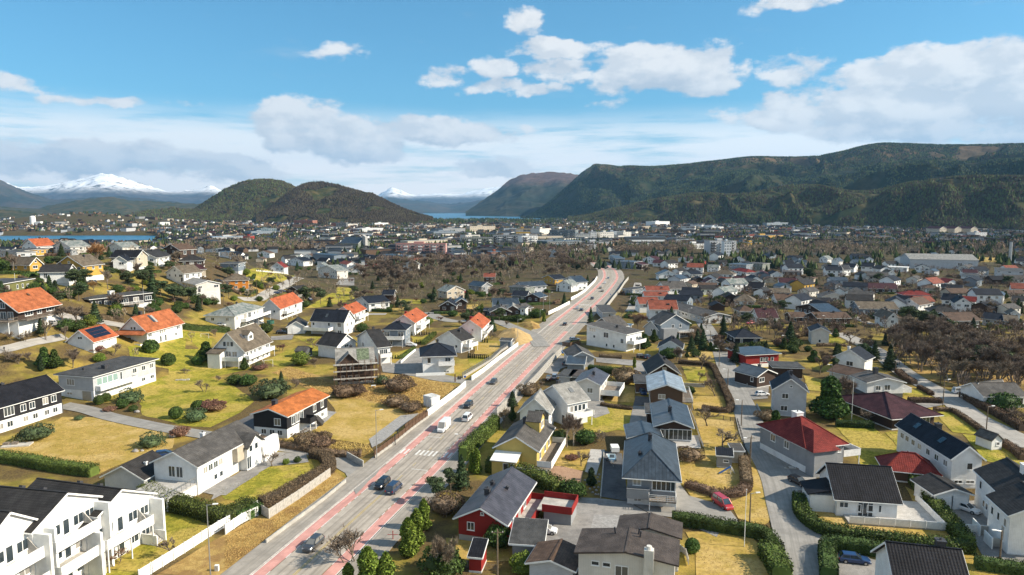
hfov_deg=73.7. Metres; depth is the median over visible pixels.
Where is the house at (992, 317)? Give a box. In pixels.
[981,311,1007,324]
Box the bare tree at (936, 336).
[917,330,945,359]
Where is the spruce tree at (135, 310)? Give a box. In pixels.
[131,303,138,316]
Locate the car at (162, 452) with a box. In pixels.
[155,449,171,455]
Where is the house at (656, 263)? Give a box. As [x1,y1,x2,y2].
[652,260,663,266]
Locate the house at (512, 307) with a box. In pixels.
[506,302,519,315]
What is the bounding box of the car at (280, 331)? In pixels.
[276,330,286,333]
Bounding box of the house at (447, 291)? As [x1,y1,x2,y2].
[438,284,464,298]
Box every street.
[277,448,385,493]
[368,313,386,314]
[395,312,549,346]
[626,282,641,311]
[696,321,819,574]
[829,333,1023,446]
[839,333,885,353]
[853,317,876,324]
[944,392,965,401]
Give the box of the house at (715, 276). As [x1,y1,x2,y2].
[703,273,722,279]
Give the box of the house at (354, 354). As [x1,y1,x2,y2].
[335,344,374,384]
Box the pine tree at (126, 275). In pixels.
[119,270,136,282]
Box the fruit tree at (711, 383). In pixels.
[699,379,717,395]
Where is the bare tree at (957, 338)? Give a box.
[945,333,965,345]
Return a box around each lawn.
[0,443,154,473]
[8,417,173,450]
[105,512,219,574]
[128,333,185,370]
[139,374,253,426]
[168,331,252,377]
[221,464,313,500]
[265,337,320,366]
[307,293,353,307]
[313,399,404,443]
[392,306,405,310]
[393,349,407,358]
[400,299,420,303]
[412,334,428,342]
[446,538,511,561]
[467,304,477,310]
[468,358,485,365]
[474,343,499,353]
[555,449,589,470]
[583,416,614,432]
[595,407,631,429]
[604,385,634,401]
[679,458,708,496]
[682,366,706,380]
[686,531,768,574]
[688,350,712,354]
[688,351,714,359]
[693,396,725,409]
[696,418,737,452]
[701,451,739,489]
[803,375,822,390]
[814,487,948,537]
[829,334,844,343]
[835,426,897,464]
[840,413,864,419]
[885,431,897,444]
[904,390,923,394]
[939,412,976,433]
[963,434,1023,463]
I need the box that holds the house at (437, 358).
[416,339,456,375]
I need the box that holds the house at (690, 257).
[678,256,693,262]
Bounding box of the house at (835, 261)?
[832,257,842,264]
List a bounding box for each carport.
[508,517,548,559]
[633,374,648,393]
[766,361,804,378]
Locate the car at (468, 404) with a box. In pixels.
[463,400,472,408]
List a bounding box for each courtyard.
[546,497,646,544]
[634,504,718,536]
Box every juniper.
[11,421,54,441]
[74,414,84,419]
[113,387,145,402]
[135,430,167,447]
[182,406,207,422]
[248,378,291,398]
[374,375,390,384]
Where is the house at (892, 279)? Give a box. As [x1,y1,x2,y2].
[879,275,901,285]
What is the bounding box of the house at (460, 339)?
[436,327,477,352]
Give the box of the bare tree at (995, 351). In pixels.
[971,345,1011,379]
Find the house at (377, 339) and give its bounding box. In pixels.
[355,326,391,363]
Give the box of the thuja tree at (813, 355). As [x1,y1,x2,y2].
[807,350,819,361]
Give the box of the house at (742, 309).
[732,304,751,316]
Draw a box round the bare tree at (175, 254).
[171,251,182,259]
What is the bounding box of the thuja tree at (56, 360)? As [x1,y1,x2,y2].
[46,349,63,367]
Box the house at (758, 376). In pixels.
[732,363,777,387]
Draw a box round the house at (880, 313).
[873,308,899,327]
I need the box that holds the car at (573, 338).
[569,337,579,340]
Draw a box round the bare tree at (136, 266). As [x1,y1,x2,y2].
[132,263,141,269]
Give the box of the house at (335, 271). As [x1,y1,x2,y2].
[317,264,347,278]
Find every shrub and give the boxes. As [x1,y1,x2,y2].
[0,258,11,270]
[27,281,39,288]
[43,255,53,263]
[48,287,57,293]
[56,318,74,330]
[59,288,77,297]
[71,319,87,332]
[80,314,97,325]
[89,345,105,351]
[92,353,104,361]
[94,353,106,361]
[102,406,117,411]
[106,308,122,316]
[109,302,123,308]
[110,304,121,310]
[111,283,125,292]
[116,398,128,408]
[127,405,137,411]
[130,285,139,290]
[147,303,158,307]
[152,297,163,305]
[152,306,160,311]
[169,425,190,436]
[171,305,182,312]
[174,301,185,308]
[187,296,196,303]
[192,354,205,360]
[193,293,206,302]
[197,399,226,411]
[203,297,212,304]
[203,400,226,410]
[211,297,219,304]
[224,373,241,384]
[230,295,237,300]
[239,287,246,292]
[239,373,257,385]
[243,268,250,274]
[251,363,268,369]
[252,280,262,286]
[255,296,263,300]
[260,322,273,332]
[272,284,280,289]
[282,458,289,464]
[290,351,312,365]
[293,456,301,462]
[302,300,310,306]
[355,323,368,331]
[416,545,467,574]
[447,310,457,316]
[467,289,474,294]
[483,520,510,548]
[509,550,529,574]
[513,314,525,321]
[530,308,542,317]
[552,429,569,440]
[559,478,586,499]
[565,453,578,460]
[574,428,596,444]
[628,295,635,305]
[659,349,667,358]
[665,346,676,358]
[685,386,695,393]
[689,349,700,356]
[710,344,718,350]
[712,295,724,302]
[786,344,799,353]
[788,337,803,346]
[803,345,812,351]
[946,319,959,325]
[986,392,1023,410]
[995,324,1007,332]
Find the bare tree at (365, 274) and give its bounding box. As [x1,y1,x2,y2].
[361,272,369,283]
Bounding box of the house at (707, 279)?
[701,277,718,284]
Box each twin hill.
[208,178,295,221]
[259,183,432,224]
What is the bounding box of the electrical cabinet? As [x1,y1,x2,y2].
[214,564,218,570]
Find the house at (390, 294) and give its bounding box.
[382,289,396,300]
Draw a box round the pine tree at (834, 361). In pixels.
[828,357,838,365]
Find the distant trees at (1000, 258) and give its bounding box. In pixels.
[308,241,1023,269]
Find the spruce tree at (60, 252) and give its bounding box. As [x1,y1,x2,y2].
[57,243,65,256]
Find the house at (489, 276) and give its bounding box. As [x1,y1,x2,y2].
[483,272,495,282]
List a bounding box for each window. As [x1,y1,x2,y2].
[0,303,4,308]
[0,312,6,318]
[0,550,5,564]
[3,405,14,416]
[5,544,14,565]
[7,312,13,319]
[7,420,12,427]
[16,537,27,555]
[18,566,30,574]
[20,403,26,411]
[23,415,28,422]
[25,311,32,316]
[29,401,34,409]
[33,412,37,419]
[42,397,48,404]
[44,409,49,415]
[46,306,53,311]
[51,395,56,402]
[53,523,60,536]
[59,550,63,559]
[62,517,70,536]
[64,546,72,559]
[66,378,74,385]
[72,511,83,527]
[75,540,81,550]
[76,566,83,573]
[84,506,93,515]
[96,377,101,385]
[98,521,114,531]
[102,376,107,384]
[107,374,112,382]
[113,373,117,380]
[116,515,123,532]
[118,541,124,555]
[128,508,137,523]
[129,533,138,545]
[140,503,148,513]
[141,527,149,538]
[145,295,151,299]
[168,465,175,477]
[176,466,183,478]
[203,465,207,474]
[208,462,213,471]
[213,460,218,468]
[218,457,222,465]
[226,351,230,356]
[232,351,236,356]
[246,455,251,469]
[261,428,266,434]
[274,418,280,425]
[277,430,282,435]
[291,415,294,424]
[295,413,299,422]
[467,521,474,530]
[534,409,548,420]
[587,388,592,393]
[590,560,599,566]
[602,562,610,567]
[603,332,608,337]
[615,565,628,574]
[632,480,640,485]
[651,481,675,491]
[658,394,664,398]
[660,429,665,437]
[665,429,668,438]
[669,429,691,440]
[770,433,775,442]
[780,405,787,410]
[781,393,788,398]
[784,440,788,449]
[839,502,848,508]
[846,361,852,366]
[857,503,873,515]
[867,505,873,512]
[878,505,881,512]
[884,385,889,390]
[934,453,938,461]
[943,458,947,467]
[954,480,962,483]
[965,480,974,483]
[966,463,972,469]
[990,505,993,515]
[996,511,999,521]
[1000,524,1004,541]
[1003,517,1006,528]
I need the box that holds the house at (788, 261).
[782,260,793,264]
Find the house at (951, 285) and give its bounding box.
[941,283,962,288]
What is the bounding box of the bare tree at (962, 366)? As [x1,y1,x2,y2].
[946,358,969,385]
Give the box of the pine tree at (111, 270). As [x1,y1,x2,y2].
[105,268,114,275]
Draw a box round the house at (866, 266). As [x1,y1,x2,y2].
[860,262,875,271]
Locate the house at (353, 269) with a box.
[347,263,364,273]
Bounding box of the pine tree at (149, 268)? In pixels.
[145,265,155,271]
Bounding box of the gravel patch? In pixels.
[591,514,619,527]
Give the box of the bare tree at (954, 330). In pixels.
[943,327,963,336]
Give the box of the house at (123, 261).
[111,254,132,270]
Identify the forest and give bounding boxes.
[121,206,192,219]
[184,178,294,221]
[255,180,433,223]
[526,142,1023,217]
[567,174,1023,229]
[629,157,1023,203]
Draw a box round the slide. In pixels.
[719,465,734,473]
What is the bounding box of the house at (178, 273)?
[165,263,202,285]
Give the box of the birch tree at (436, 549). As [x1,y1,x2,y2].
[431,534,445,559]
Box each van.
[437,417,450,431]
[711,492,733,509]
[951,387,960,393]
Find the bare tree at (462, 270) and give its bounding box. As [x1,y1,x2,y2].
[456,267,465,274]
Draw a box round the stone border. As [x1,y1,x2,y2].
[584,474,599,494]
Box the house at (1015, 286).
[1008,283,1023,290]
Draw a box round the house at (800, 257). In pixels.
[792,255,802,259]
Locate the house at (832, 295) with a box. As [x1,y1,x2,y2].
[816,290,844,299]
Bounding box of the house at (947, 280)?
[940,278,955,283]
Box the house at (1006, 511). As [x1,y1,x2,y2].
[972,481,1023,555]
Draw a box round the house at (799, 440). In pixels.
[756,410,860,477]
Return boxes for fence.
[138,501,257,574]
[224,506,257,534]
[260,468,330,518]
[374,411,428,457]
[404,409,426,427]
[462,338,515,377]
[497,402,507,412]
[514,383,523,397]
[527,347,561,384]
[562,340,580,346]
[680,544,688,564]
[690,409,703,447]
[723,416,746,454]
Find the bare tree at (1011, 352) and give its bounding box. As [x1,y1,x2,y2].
[989,349,1016,378]
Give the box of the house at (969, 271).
[961,269,977,273]
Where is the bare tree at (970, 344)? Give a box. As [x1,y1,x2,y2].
[956,337,978,349]
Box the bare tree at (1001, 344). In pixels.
[993,341,1023,374]
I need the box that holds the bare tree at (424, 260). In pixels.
[419,257,427,266]
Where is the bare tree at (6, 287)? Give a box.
[1,284,13,290]
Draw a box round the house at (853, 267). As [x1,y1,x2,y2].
[844,262,857,271]
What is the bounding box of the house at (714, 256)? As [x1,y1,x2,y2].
[709,252,722,260]
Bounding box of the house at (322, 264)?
[316,261,327,270]
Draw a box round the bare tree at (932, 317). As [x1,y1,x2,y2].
[928,314,948,321]
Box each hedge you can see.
[0,270,31,274]
[0,448,99,477]
[16,275,52,284]
[21,271,39,276]
[44,253,69,256]
[63,308,123,322]
[103,266,121,273]
[136,480,257,524]
[182,323,230,332]
[214,265,231,274]
[214,280,241,294]
[235,500,262,521]
[257,446,336,507]
[260,434,361,457]
[366,308,391,311]
[397,346,415,358]
[421,331,436,344]
[434,311,457,313]
[456,309,473,311]
[458,413,500,460]
[484,454,565,492]
[485,316,514,320]
[500,315,530,318]
[527,301,551,305]
[587,364,631,373]
[599,354,621,358]
[600,401,632,409]
[624,311,631,317]
[626,293,641,295]
[672,510,785,554]
[678,359,734,412]
[683,478,752,497]
[736,304,764,307]
[737,341,764,346]
[738,454,753,485]
[757,538,793,574]
[791,490,977,554]
[816,343,846,346]
[817,533,889,574]
[824,322,855,327]
[835,418,874,428]
[894,368,917,384]
[907,396,942,403]
[907,474,976,544]
[916,385,934,395]
[933,406,984,430]
[958,391,1023,430]
[973,553,1023,574]
[1002,438,1023,459]
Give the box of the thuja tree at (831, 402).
[808,375,851,418]
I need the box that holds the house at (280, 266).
[270,261,288,273]
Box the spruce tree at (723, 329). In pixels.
[718,319,727,335]
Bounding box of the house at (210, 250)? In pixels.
[205,247,222,252]
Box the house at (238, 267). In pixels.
[219,262,244,274]
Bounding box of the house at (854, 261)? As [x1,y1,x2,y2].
[849,259,868,263]
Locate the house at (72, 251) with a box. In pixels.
[55,249,77,254]
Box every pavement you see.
[221,262,602,574]
[339,262,623,574]
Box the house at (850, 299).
[844,294,873,307]
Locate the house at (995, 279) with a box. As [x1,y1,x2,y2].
[984,276,1004,284]
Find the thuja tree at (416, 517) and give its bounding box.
[410,507,425,546]
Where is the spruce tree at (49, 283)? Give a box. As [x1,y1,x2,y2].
[46,275,53,291]
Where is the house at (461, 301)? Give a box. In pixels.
[454,295,466,308]
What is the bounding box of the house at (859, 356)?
[833,345,875,369]
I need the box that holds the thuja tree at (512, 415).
[508,405,516,420]
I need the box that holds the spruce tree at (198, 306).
[193,296,202,311]
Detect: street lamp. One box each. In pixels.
[206,503,217,574]
[375,409,382,458]
[749,492,760,521]
[942,379,949,405]
[986,405,994,428]
[991,529,1002,557]
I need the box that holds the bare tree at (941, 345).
[934,339,954,366]
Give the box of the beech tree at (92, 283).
[88,281,96,290]
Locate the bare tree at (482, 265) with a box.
[475,261,485,275]
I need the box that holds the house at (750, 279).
[745,277,759,281]
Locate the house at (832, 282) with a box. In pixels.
[824,280,840,289]
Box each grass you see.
[1,343,940,573]
[126,331,1022,569]
[225,478,339,568]
[274,367,427,408]
[278,436,373,454]
[405,378,455,414]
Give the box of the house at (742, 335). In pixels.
[725,328,761,342]
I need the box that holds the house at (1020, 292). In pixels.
[1002,290,1023,297]
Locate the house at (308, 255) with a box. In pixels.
[303,253,313,258]
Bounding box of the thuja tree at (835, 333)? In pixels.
[831,328,839,336]
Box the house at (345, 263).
[339,260,353,268]
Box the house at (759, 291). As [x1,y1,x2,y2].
[753,286,770,298]
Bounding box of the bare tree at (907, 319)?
[897,313,915,331]
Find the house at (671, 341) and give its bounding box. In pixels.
[657,335,683,357]
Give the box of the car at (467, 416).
[462,412,472,421]
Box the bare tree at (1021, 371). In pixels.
[1010,360,1023,383]
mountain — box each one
[0,180,190,208]
[6,173,220,203]
[388,197,481,212]
[466,172,577,216]
[520,144,1023,218]
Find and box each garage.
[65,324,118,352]
[99,450,160,489]
[286,316,307,333]
[287,285,303,296]
[483,308,488,314]
[524,538,577,574]
[557,369,575,382]
[566,355,586,369]
[569,369,586,380]
[595,305,616,317]
[623,420,662,438]
[643,320,658,335]
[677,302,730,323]
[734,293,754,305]
[875,451,942,482]
[910,472,974,508]
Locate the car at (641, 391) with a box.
[638,388,646,394]
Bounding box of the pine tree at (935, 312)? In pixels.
[929,311,939,319]
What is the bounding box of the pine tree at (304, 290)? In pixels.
[298,285,312,296]
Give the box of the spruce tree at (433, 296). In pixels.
[429,286,437,302]
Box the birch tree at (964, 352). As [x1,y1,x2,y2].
[955,342,966,377]
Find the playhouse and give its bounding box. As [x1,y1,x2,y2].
[715,447,733,468]
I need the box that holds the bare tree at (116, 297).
[107,291,123,303]
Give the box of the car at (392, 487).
[385,480,402,494]
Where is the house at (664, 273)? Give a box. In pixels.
[655,269,677,279]
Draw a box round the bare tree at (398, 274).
[394,272,401,279]
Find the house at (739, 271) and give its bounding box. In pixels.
[732,268,755,275]
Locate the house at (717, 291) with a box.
[712,286,737,297]
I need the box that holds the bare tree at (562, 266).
[558,263,567,275]
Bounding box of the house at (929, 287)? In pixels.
[920,283,940,292]
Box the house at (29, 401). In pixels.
[0,374,64,432]
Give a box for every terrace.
[585,449,603,473]
[673,435,700,447]
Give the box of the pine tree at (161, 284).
[155,280,167,295]
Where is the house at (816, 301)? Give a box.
[808,299,827,303]
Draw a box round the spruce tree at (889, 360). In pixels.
[880,344,898,370]
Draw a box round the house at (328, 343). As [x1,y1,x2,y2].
[316,331,357,357]
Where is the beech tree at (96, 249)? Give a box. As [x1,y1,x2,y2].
[85,241,105,258]
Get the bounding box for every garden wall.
[346,452,363,466]
[400,349,415,362]
[600,449,604,497]
[684,383,704,386]
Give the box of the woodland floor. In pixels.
[899,354,1023,385]
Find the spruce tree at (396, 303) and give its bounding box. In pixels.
[394,296,399,307]
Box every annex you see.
[617,512,682,571]
[644,403,651,422]
[827,364,866,380]
[977,379,1003,383]
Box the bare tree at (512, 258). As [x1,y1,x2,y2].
[508,256,515,266]
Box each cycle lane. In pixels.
[253,262,605,574]
[322,262,617,574]
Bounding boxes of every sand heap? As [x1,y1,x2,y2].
[497,328,532,344]
[519,321,539,328]
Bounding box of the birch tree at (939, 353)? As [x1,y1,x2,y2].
[933,352,952,377]
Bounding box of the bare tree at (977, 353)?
[971,344,990,377]
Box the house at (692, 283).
[685,280,697,286]
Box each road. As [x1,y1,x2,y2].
[56,312,124,326]
[238,277,303,300]
[267,262,615,574]
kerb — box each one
[249,263,601,574]
[338,264,618,574]
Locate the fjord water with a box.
[0,213,540,241]
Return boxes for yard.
[204,464,258,494]
[212,452,308,498]
[381,348,421,373]
[398,340,435,369]
[404,355,466,383]
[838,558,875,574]
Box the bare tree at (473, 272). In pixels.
[469,270,477,280]
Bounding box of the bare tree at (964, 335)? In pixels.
[961,332,980,340]
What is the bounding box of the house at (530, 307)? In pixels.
[515,303,533,312]
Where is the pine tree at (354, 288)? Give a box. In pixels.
[348,285,358,291]
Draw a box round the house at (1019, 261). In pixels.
[1014,258,1023,264]
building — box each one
[294,219,316,223]
[336,221,347,227]
[404,261,420,270]
[537,239,581,244]
[549,228,577,236]
[609,255,624,262]
[616,260,641,268]
[622,286,643,293]
[624,235,665,241]
[629,239,664,242]
[729,263,752,270]
[733,256,744,261]
[747,262,769,270]
[768,270,783,277]
[783,270,801,276]
[807,323,830,343]
[889,266,908,271]
[994,267,1023,275]
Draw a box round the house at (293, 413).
[250,388,329,438]
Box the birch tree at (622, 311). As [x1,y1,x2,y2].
[617,307,624,315]
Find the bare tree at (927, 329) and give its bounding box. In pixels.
[922,321,939,336]
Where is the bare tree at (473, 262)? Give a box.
[468,258,479,269]
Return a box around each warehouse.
[211,235,242,238]
[245,230,273,233]
[899,253,978,268]
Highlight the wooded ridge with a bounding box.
[637,160,1023,200]
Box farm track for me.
[63,402,211,437]
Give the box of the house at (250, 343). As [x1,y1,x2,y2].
[206,323,274,368]
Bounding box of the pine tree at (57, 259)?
[50,255,64,262]
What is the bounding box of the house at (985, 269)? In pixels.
[968,266,988,274]
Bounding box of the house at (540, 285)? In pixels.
[515,280,547,292]
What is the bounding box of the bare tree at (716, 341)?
[713,338,723,348]
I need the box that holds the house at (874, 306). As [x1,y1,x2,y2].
[849,301,898,314]
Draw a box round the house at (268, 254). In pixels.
[257,250,274,257]
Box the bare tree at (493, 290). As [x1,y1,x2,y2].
[487,287,498,297]
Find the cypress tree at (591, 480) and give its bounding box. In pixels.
[586,467,596,485]
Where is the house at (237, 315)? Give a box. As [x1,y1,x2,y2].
[203,301,270,329]
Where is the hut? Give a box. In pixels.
[423,393,439,406]
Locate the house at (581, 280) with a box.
[563,275,588,289]
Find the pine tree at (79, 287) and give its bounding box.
[66,282,88,300]
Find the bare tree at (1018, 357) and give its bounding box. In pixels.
[1006,352,1023,381]
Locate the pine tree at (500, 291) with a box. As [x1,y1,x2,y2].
[496,289,505,294]
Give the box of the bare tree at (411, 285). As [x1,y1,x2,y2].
[409,282,417,294]
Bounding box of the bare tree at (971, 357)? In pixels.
[960,348,981,363]
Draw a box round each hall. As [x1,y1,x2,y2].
[253,227,276,231]
[353,227,382,231]
[426,230,457,233]
[435,227,464,231]
[531,227,550,233]
[538,234,562,238]
[582,240,611,244]
[646,221,669,224]
[684,242,702,248]
[740,240,761,244]
[745,234,782,237]
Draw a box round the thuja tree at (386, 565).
[376,551,395,574]
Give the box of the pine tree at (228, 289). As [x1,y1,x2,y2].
[224,285,232,297]
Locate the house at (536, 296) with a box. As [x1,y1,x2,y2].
[525,291,546,302]
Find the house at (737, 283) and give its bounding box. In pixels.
[720,278,748,291]
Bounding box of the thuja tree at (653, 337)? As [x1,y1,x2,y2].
[649,329,658,341]
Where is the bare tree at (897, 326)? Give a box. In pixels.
[885,322,905,344]
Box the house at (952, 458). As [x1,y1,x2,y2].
[894,413,986,488]
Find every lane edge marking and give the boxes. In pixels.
[266,268,602,574]
[332,271,614,564]
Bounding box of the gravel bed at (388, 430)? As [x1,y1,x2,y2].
[369,413,418,446]
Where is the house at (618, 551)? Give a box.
[574,527,679,574]
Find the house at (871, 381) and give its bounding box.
[849,366,911,397]
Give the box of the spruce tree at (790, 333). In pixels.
[782,321,797,339]
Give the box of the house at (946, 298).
[940,292,958,304]
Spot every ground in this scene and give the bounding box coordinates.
[0,213,1023,574]
[272,367,427,410]
[404,377,458,414]
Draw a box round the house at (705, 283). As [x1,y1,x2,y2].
[698,282,717,286]
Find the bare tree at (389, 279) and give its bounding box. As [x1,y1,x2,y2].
[387,276,393,287]
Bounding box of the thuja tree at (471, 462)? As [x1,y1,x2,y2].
[468,452,473,471]
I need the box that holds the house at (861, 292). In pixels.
[847,290,875,298]
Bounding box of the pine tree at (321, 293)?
[313,287,326,303]
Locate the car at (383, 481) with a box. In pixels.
[374,475,390,489]
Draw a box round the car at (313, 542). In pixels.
[302,533,324,552]
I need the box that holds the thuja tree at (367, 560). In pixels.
[356,545,378,574]
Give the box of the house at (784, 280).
[777,277,796,283]
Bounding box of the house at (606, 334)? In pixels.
[585,320,645,351]
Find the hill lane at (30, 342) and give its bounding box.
[0,334,68,352]
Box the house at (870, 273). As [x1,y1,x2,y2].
[866,271,888,281]
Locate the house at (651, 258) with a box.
[642,255,663,263]
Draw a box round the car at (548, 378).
[545,375,551,380]
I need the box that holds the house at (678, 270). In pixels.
[672,268,685,273]
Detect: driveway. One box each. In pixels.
[51,316,73,325]
[271,334,293,339]
[336,277,353,285]
[544,355,566,373]
[588,398,609,417]
[596,357,644,373]
[630,406,645,422]
[633,396,649,405]
[657,483,737,521]
[745,385,768,398]
[785,462,815,489]
[916,400,950,407]
[952,500,1023,561]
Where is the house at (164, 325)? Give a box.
[115,308,184,345]
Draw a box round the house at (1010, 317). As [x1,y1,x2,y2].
[1003,313,1018,324]
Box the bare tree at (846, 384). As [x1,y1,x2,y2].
[838,374,859,393]
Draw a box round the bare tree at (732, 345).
[727,341,739,349]
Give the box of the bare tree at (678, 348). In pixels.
[673,346,683,359]
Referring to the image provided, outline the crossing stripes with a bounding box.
[414,450,437,455]
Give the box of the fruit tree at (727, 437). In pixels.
[715,427,744,446]
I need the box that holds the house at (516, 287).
[509,285,528,292]
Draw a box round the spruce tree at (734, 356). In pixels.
[728,342,739,363]
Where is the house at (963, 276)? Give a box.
[961,274,991,280]
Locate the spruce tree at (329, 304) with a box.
[326,297,333,306]
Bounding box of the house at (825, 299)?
[820,297,832,301]
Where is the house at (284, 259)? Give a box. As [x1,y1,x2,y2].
[281,255,295,262]
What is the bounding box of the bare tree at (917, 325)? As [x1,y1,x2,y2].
[902,318,931,340]
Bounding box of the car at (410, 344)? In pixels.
[405,342,416,345]
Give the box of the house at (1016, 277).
[1002,275,1023,282]
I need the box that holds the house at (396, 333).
[381,320,411,347]
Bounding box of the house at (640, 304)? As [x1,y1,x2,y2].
[634,297,658,312]
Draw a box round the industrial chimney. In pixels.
[1008,241,1012,260]
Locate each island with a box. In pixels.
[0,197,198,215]
[0,209,43,218]
[138,208,188,219]
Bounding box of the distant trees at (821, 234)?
[0,211,1023,249]
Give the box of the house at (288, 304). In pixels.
[263,292,302,319]
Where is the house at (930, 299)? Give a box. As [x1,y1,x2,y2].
[911,296,935,305]
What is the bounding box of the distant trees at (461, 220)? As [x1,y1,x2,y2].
[396,217,563,222]
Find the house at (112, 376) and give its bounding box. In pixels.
[53,356,158,400]
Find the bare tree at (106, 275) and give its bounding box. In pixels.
[99,269,112,288]
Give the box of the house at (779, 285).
[773,282,791,290]
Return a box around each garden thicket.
[64,243,517,355]
[664,252,1023,346]
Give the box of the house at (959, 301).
[950,294,972,311]
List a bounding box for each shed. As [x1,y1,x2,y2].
[294,346,312,355]
[467,537,488,572]
[499,337,512,347]
[727,442,744,462]
[974,427,1003,449]
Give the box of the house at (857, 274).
[854,271,866,279]
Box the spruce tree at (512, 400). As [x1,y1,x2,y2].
[507,391,518,407]
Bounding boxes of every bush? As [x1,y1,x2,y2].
[0,349,15,361]
[4,331,12,340]
[5,352,21,363]
[14,330,31,339]
[22,351,31,361]
[93,394,104,404]
[102,392,111,401]
[106,547,131,566]
[141,339,159,353]
[160,352,175,365]
[168,406,182,418]
[190,400,201,409]
[191,356,203,364]
[275,343,287,350]
[290,377,300,388]
[290,428,332,447]
[305,431,336,446]
[308,358,317,366]
[323,522,363,562]
[330,382,364,397]
[351,383,367,395]
[380,394,409,407]
[381,374,417,393]
[398,400,423,411]
[423,490,465,516]
[438,498,458,517]
[478,291,485,296]
[515,381,539,395]
[595,430,608,441]
[608,365,641,383]
[628,313,648,323]
[677,445,705,461]
[684,537,699,553]
[686,330,695,339]
[711,334,726,339]
[715,341,729,350]
[753,409,772,420]
[771,336,789,345]
[794,330,803,337]
[820,353,834,361]
[828,323,846,330]
[859,315,870,320]
[859,337,873,345]
[924,274,935,277]
[1003,406,1023,419]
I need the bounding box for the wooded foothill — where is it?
[574,178,1023,229]
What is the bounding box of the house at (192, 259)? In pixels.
[178,254,204,266]
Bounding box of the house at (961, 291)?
[939,288,968,296]
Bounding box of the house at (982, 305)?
[971,301,999,312]
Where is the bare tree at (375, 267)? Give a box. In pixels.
[369,264,377,275]
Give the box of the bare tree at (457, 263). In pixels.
[453,260,461,274]
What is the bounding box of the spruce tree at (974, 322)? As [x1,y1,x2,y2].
[970,317,976,328]
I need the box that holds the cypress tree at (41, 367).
[37,355,44,371]
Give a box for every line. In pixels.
[252,270,603,574]
[293,277,610,574]
[295,492,384,574]
[336,265,618,574]
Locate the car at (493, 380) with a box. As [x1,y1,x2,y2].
[489,378,497,383]
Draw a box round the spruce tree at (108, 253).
[106,246,111,256]
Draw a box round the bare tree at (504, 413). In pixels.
[498,407,510,427]
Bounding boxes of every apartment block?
[396,241,446,254]
[400,238,446,242]
[447,243,460,247]
[460,233,479,240]
[461,236,492,244]
[466,225,494,231]
[487,249,501,253]
[493,233,517,243]
[516,227,529,234]
[518,234,537,243]
[575,232,590,237]
[588,230,596,237]
[597,230,613,237]
[600,230,621,234]
[617,230,630,235]
[704,238,736,253]
[721,239,731,255]
[763,222,789,225]
[863,235,891,237]
[926,226,946,232]
[944,226,961,232]
[960,226,977,231]
[967,231,986,235]
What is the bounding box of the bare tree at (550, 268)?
[546,266,556,272]
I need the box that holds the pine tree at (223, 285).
[217,281,227,292]
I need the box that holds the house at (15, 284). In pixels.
[0,278,35,290]
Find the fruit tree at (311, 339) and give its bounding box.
[303,337,314,347]
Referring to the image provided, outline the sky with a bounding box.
[0,0,1023,194]
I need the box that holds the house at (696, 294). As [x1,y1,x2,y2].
[678,290,703,302]
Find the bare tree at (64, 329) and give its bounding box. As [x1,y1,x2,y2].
[59,326,68,339]
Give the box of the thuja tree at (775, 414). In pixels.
[769,410,780,420]
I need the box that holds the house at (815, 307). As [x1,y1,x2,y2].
[794,303,841,313]
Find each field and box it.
[246,268,291,281]
[249,283,269,293]
[336,287,351,303]
[978,257,995,261]
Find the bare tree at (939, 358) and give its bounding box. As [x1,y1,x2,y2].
[934,348,959,378]
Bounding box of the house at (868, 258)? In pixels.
[859,256,873,262]
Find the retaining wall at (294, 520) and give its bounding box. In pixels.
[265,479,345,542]
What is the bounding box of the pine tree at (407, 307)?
[401,304,410,310]
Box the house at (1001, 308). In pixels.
[996,303,1021,313]
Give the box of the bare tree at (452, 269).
[445,266,454,278]
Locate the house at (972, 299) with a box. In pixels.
[963,296,976,303]
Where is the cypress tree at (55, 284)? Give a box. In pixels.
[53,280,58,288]
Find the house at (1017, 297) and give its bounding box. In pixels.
[1011,295,1023,304]
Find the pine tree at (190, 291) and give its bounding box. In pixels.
[180,287,197,303]
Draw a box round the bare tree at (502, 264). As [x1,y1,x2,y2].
[499,262,506,269]
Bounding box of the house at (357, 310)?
[339,301,367,324]
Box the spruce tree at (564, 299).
[561,293,566,303]
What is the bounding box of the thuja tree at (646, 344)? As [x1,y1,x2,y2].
[638,334,651,348]
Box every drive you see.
[239,414,253,429]
[296,411,335,434]
[550,466,582,484]
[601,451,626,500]
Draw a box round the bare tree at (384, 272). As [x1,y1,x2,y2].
[376,268,388,284]
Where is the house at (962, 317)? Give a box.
[937,312,982,327]
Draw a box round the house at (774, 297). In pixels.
[770,293,793,302]
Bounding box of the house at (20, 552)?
[0,510,59,574]
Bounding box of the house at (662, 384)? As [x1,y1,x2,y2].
[646,370,692,409]
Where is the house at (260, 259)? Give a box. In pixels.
[256,256,266,261]
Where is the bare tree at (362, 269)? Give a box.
[357,264,367,279]
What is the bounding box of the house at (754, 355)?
[725,346,781,366]
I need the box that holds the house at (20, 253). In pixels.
[0,250,37,256]
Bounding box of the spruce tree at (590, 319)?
[587,307,593,322]
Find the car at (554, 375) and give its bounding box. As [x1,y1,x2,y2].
[552,373,557,379]
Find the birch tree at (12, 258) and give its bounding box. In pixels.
[3,254,18,269]
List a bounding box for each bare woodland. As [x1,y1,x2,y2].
[167,236,346,251]
[376,241,609,268]
[378,255,590,283]
[613,239,696,253]
[693,236,923,256]
[893,324,1023,386]
[923,240,1023,257]
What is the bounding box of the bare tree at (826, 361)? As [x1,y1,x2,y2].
[814,355,831,373]
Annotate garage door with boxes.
[82,391,91,399]
[292,328,299,333]
[936,496,952,508]
[951,496,968,508]
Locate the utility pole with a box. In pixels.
[491,529,502,574]
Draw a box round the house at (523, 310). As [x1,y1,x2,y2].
[519,306,528,314]

